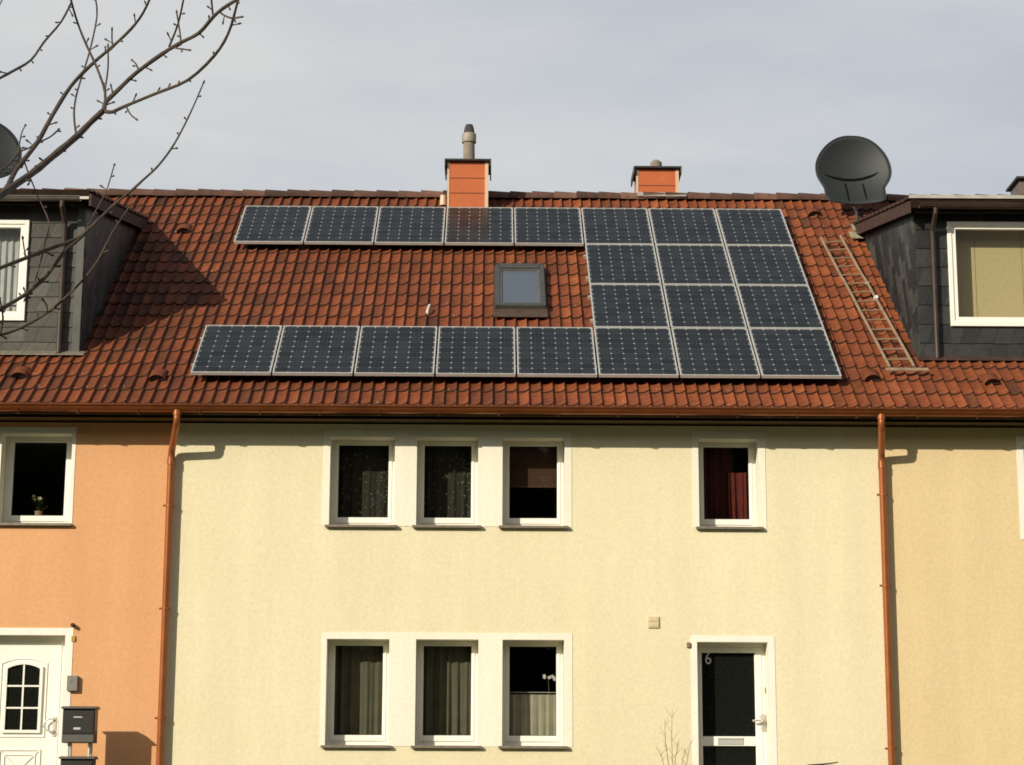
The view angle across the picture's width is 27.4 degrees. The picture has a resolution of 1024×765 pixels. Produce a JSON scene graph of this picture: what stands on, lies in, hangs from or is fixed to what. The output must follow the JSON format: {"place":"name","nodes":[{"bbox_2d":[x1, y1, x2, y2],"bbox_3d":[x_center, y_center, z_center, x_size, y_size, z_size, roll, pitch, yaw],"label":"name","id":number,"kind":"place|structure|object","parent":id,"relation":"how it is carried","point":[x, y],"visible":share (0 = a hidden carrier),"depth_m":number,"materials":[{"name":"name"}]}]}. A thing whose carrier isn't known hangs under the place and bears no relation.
{"place":"outdoors","nodes":[
{"label":"outdoors","id":0,"kind":"place"},
{"bbox_2d":[0,0,1023,194],"label":"sky","id":1,"kind":"structure","parent":0,"point":[744,96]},
{"bbox_2d":[543,674,555,687],"bbox_3d":[0.449,3.844,25.619,0.189,0.567,0.144,0,-12,0],"label":"potted plant","id":2,"kind":"object","parent":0,"point":[550,677],"visible":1,"depth_m":25.63,"materials":[{"name":"white plant"}]},
{"bbox_3d":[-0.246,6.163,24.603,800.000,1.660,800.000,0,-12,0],"label":"ground","id":3,"kind":"structure","parent":0,"visible":0},
{"bbox_2d":[58,706,100,764],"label":"letterbox stand","id":4,"kind":"object","parent":3,"relation":"on","point":[79,724],"visible":1,"depth_m":24.37,"materials":[{"name":"grey metal"}]},
{"bbox_2d":[0,0,243,338],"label":"bare tree","id":5,"kind":"object","parent":3,"relation":"on","point":[11,185],"visible":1,"depth_m":12.32,"materials":[{"name":"brown plant"}]},
{"bbox_2d":[0,188,265,764],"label":"row house","id":6,"kind":"structure","parent":3,"relation":"on","point":[92,369],"depth_m":25.73,"materials":[{"name":"orange paint"}]},
{"bbox_2d":[0,123,21,177],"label":"satellite dish","id":7,"kind":"object","parent":6,"relation":"attached to","point":[9,143],"visible":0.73,"depth_m":30.53,"materials":[{"name":"metal"}]},
{"bbox_2d":[0,636,64,764],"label":"front door","id":8,"kind":"structure","parent":6,"relation":"in","point":[31,668],"depth_m":25.22,"materials":[{"name":"white plastic"}]},
{"bbox_2d":[0,437,71,525],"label":"window","id":9,"kind":"structure","parent":6,"relation":"in","point":[9,519],"depth_m":25.83,"materials":[{"name":"white plastic"}]},
{"bbox_2d":[31,495,47,514],"bbox_3d":[-5.838,1.540,25.964,0.227,0.308,0.134,2,-12,-8],"label":"potted plant","id":10,"kind":"object","parent":6,"relation":"on","point":[39,504],"visible":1,"depth_m":25.95,"materials":[{"name":"green plant"}]},
{"bbox_2d":[163,124,896,764],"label":"row house","id":11,"kind":"structure","parent":3,"relation":"on","point":[407,570],"depth_m":25.50,"materials":[{"name":"beige paint"}]},
{"bbox_2d":[320,641,390,747],"bbox_3d":[-1.853,3.738,25.297,0.870,1.340,0.490,0,-12,0],"label":"window","id":12,"kind":"structure","parent":11,"relation":"in","point":[358,671],"depth_m":25.47,"materials":[{"name":"white plastic"}]},
{"bbox_2d":[325,441,396,527],"bbox_3d":[-1.828,1.239,25.827,0.919,1.170,0.480,0,-12,0],"label":"window","id":13,"kind":"structure","parent":11,"relation":"in","point":[363,472],"depth_m":26.00,"materials":[{"name":"white plastic"}]},
{"bbox_2d":[411,641,480,747],"bbox_3d":[-0.783,3.745,25.307,0.870,1.340,0.492,0,-12,0],"label":"window","id":14,"kind":"structure","parent":11,"relation":"in","point":[447,672],"depth_m":25.48,"materials":[{"name":"white plastic"}]},
{"bbox_2d":[412,441,480,527],"bbox_3d":[-0.793,1.245,25.835,0.870,1.170,0.478,0,-12,0],"label":"window","id":15,"kind":"structure","parent":11,"relation":"in","point":[447,485],"depth_m":26.01,"materials":[{"name":"white plastic"}]},
{"bbox_2d":[241,216,785,221],"bbox_3d":[0.026,-2.420,31.567,8.202,0.138,0.118,0,-12,0],"label":"mounting rail","id":16,"kind":"object","parent":11,"relation":"attached to","point":[513,219],"visible":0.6,"depth_m":31.57,"materials":[{"name":"metal"}]},
{"bbox_2d":[234,236,793,242],"bbox_3d":[0.031,-2.064,30.773,8.202,0.138,0.118,0,-12,0],"label":"mounting rail","id":17,"kind":"object","parent":11,"relation":"attached to","point":[514,239],"visible":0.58,"depth_m":30.78,"materials":[{"name":"metal"}]},
{"bbox_2d":[234,206,310,243],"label":"solar panel","id":18,"kind":"object","parent":17,"relation":"attached to","point":[273,224],"visible":1,"depth_m":31.05,"materials":[{"name":"glass"}]},
{"bbox_2d":[304,206,378,244],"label":"solar panel","id":19,"kind":"object","parent":17,"relation":"attached to","point":[342,225],"visible":1,"depth_m":31.07,"materials":[{"name":"glass"}]},
{"bbox_2d":[374,206,445,244],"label":"solar panel","id":20,"kind":"object","parent":17,"relation":"attached to","point":[410,225],"visible":1,"depth_m":31.07,"materials":[{"name":"glass"}]},
{"bbox_2d":[445,207,512,245],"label":"solar panel","id":21,"kind":"object","parent":17,"relation":"attached to","point":[489,226],"visible":1,"depth_m":31.09,"materials":[{"name":"glass"}]},
{"bbox_2d":[514,207,583,245],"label":"solar panel","id":22,"kind":"object","parent":17,"relation":"attached to","point":[534,226],"visible":1,"depth_m":31.09,"materials":[{"name":"glass"}]},
{"bbox_2d":[581,208,653,243],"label":"solar panel","id":23,"kind":"object","parent":17,"relation":"attached to","point":[616,225],"visible":1,"depth_m":31.15,"materials":[{"name":"glass"}]},
{"bbox_2d":[648,208,723,244],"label":"solar panel","id":24,"kind":"object","parent":17,"relation":"attached to","point":[678,226],"visible":1,"depth_m":31.16,"materials":[{"name":"glass"}]},
{"bbox_2d":[715,209,793,246],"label":"solar panel","id":25,"kind":"object","parent":17,"relation":"attached to","point":[753,227],"visible":1,"depth_m":31.16,"materials":[{"name":"glass"}]},
{"bbox_2d":[200,337,830,344],"bbox_3d":[0.051,-0.495,27.285,8.202,0.138,0.118,0,-12,0],"label":"mounting rail","id":26,"kind":"object","parent":11,"relation":"attached to","point":[515,341],"visible":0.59,"depth_m":27.28,"materials":[{"name":"metal"}]},
{"bbox_2d":[191,364,840,371],"bbox_3d":[0.056,-0.149,26.514,8.202,0.138,0.118,0,-12,0],"label":"mounting rail","id":27,"kind":"object","parent":11,"relation":"attached to","point":[516,367],"visible":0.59,"depth_m":26.52,"materials":[{"name":"metal"}]},
{"bbox_2d":[191,325,281,374],"bbox_3d":[-3.509,-0.422,26.854,0.995,0.043,1.525,0,24,0],"label":"solar panel","id":28,"kind":"object","parent":27,"relation":"attached to","point":[237,349],"visible":1,"depth_m":26.80,"materials":[{"name":"glass"}]},
{"bbox_2d":[272,325,359,375],"bbox_3d":[-2.492,-0.416,26.863,0.995,0.043,1.525,0,24,0],"label":"solar panel","id":29,"kind":"object","parent":27,"relation":"attached to","point":[305,350],"visible":1,"depth_m":26.79,"materials":[{"name":"glass"}]},
{"bbox_2d":[354,326,436,375],"bbox_3d":[-1.474,-0.410,26.872,0.995,0.043,1.525,0,24,0],"label":"solar panel","id":30,"kind":"object","parent":27,"relation":"attached to","point":[396,351],"visible":1,"depth_m":26.81,"materials":[{"name":"glass"}]},
{"bbox_2d":[436,326,515,376],"bbox_3d":[-0.456,-0.404,26.880,0.995,0.043,1.525,0,24,0],"label":"solar panel","id":31,"kind":"object","parent":27,"relation":"attached to","point":[467,351],"visible":1,"depth_m":26.81,"materials":[{"name":"glass"}]},
{"bbox_2d":[517,327,596,376],"bbox_3d":[0.562,-0.398,26.889,0.995,0.043,1.525,0,24,0],"label":"solar panel","id":32,"kind":"object","parent":27,"relation":"attached to","point":[555,351],"visible":1,"depth_m":26.82,"materials":[{"name":"glass"}]},
{"bbox_2d":[594,327,678,377],"bbox_3d":[1.579,-0.392,26.898,0.995,0.043,1.525,0,24,0],"label":"solar panel","id":33,"kind":"object","parent":27,"relation":"attached to","point":[629,352],"visible":1,"depth_m":26.84,"materials":[{"name":"glass"}]},
{"bbox_2d":[671,328,759,377],"bbox_3d":[2.597,-0.386,26.906,0.995,0.043,1.525,0,24,0],"label":"solar panel","id":34,"kind":"object","parent":27,"relation":"attached to","point":[714,352],"visible":1,"depth_m":26.84,"materials":[{"name":"glass"}]},
{"bbox_2d":[749,328,841,378],"bbox_3d":[3.615,-0.380,26.915,0.995,0.043,1.525,0,24,0],"label":"solar panel","id":35,"kind":"object","parent":27,"relation":"attached to","point":[797,353],"visible":1,"depth_m":26.86,"materials":[{"name":"glass"}]},
{"bbox_2d":[498,642,567,748],"bbox_3d":[0.252,3.767,25.287,0.860,1.297,0.443,0,-12,0],"label":"window","id":36,"kind":"structure","parent":11,"relation":"in","point":[528,721],"depth_m":25.41,"materials":[{"name":"white plastic"}]},
{"bbox_2d":[499,442,568,528],"bbox_3d":[0.262,1.256,25.812,0.850,1.132,0.416,0,-12,0],"label":"window","id":37,"kind":"structure","parent":11,"relation":"in","point":[525,464],"depth_m":26.01,"materials":[{"name":"white plastic"}]},
{"bbox_2d":[696,443,763,529],"bbox_3d":[2.647,1.270,25.889,0.850,1.170,0.529,0,-12,0],"label":"window","id":38,"kind":"structure","parent":11,"relation":"in","point":[727,499],"depth_m":26.04,"materials":[{"name":"white plastic"}]},
{"bbox_2d":[697,644,766,764],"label":"front door","id":39,"kind":"structure","parent":11,"relation":"in","point":[732,730],"depth_m":25.37,"materials":[{"name":"white plastic"}]},
{"bbox_2d":[656,707,694,764],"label":"bare shrub","id":40,"kind":"object","parent":3,"relation":"on","point":[672,758],"visible":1,"depth_m":24.31,"materials":[{"name":"beige plant"}]},
{"bbox_2d":[808,762,837,764],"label":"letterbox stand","id":41,"kind":"object","parent":3,"relation":"on","point":[823,763],"visible":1,"depth_m":24.17,"materials":[{"name":"metal"}]},
{"bbox_2d":[772,176,1023,764],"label":"row house","id":42,"kind":"structure","parent":3,"relation":"on","point":[944,275],"depth_m":25.77,"materials":[{"name":"beige paint"}]},
{"bbox_2d":[815,136,891,220],"bbox_3d":[5.243,-3.010,32.078,1.005,1.689,0.716,8,-14,-31],"label":"satellite dish","id":43,"kind":"object","parent":42,"relation":"on","point":[853,170],"visible":0.99,"depth_m":32.24,"materials":[{"name":"black metal"}]},
{"bbox_2d":[820,235,928,371],"bbox_3d":[4.904,-1.160,28.778,0.543,2.931,3.987,1,-12,-3],"label":"roof ladder","id":44,"kind":"object","parent":42,"relation":"on","point":[892,328],"visible":1,"depth_m":28.37,"materials":[{"name":"metal"}]},
{"bbox_3d":[2.586,-1.403,29.358,3.108,0.138,0.118,0,-12,0],"label":"rail","id":45,"kind":"object","parent":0,"visible":0},
{"bbox_2d":[585,244,660,283],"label":"solar panel","id":46,"kind":"object","parent":45,"relation":"attached to","point":[622,264],"visible":1,"depth_m":29.71,"materials":[{"name":"glass"}]},
{"bbox_2d":[655,244,734,284],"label":"solar panel","id":47,"kind":"object","parent":45,"relation":"attached to","point":[695,264],"visible":1,"depth_m":29.71,"materials":[{"name":"glass"}]},
{"bbox_2d":[725,245,807,286],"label":"solar panel","id":48,"kind":"object","parent":45,"relation":"attached to","point":[765,264],"visible":1,"depth_m":29.73,"materials":[{"name":"glass"}]},
{"bbox_3d":[2.594,-0.768,27.945,3.108,0.138,0.118,0,-12,0],"label":"rail","id":49,"kind":"object","parent":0,"visible":0},
{"bbox_2d":[589,284,669,327],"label":"solar panel","id":50,"kind":"object","parent":49,"relation":"attached to","point":[630,305],"visible":1,"depth_m":28.29,"materials":[{"name":"glass"}]},
{"bbox_2d":[663,284,746,327],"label":"solar panel","id":51,"kind":"object","parent":49,"relation":"attached to","point":[703,306],"visible":1,"depth_m":28.29,"materials":[{"name":"glass"}]},
{"bbox_2d":[737,285,823,329],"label":"solar panel","id":52,"kind":"object","parent":49,"relation":"attached to","point":[778,306],"visible":1,"depth_m":28.31,"materials":[{"name":"glass"}]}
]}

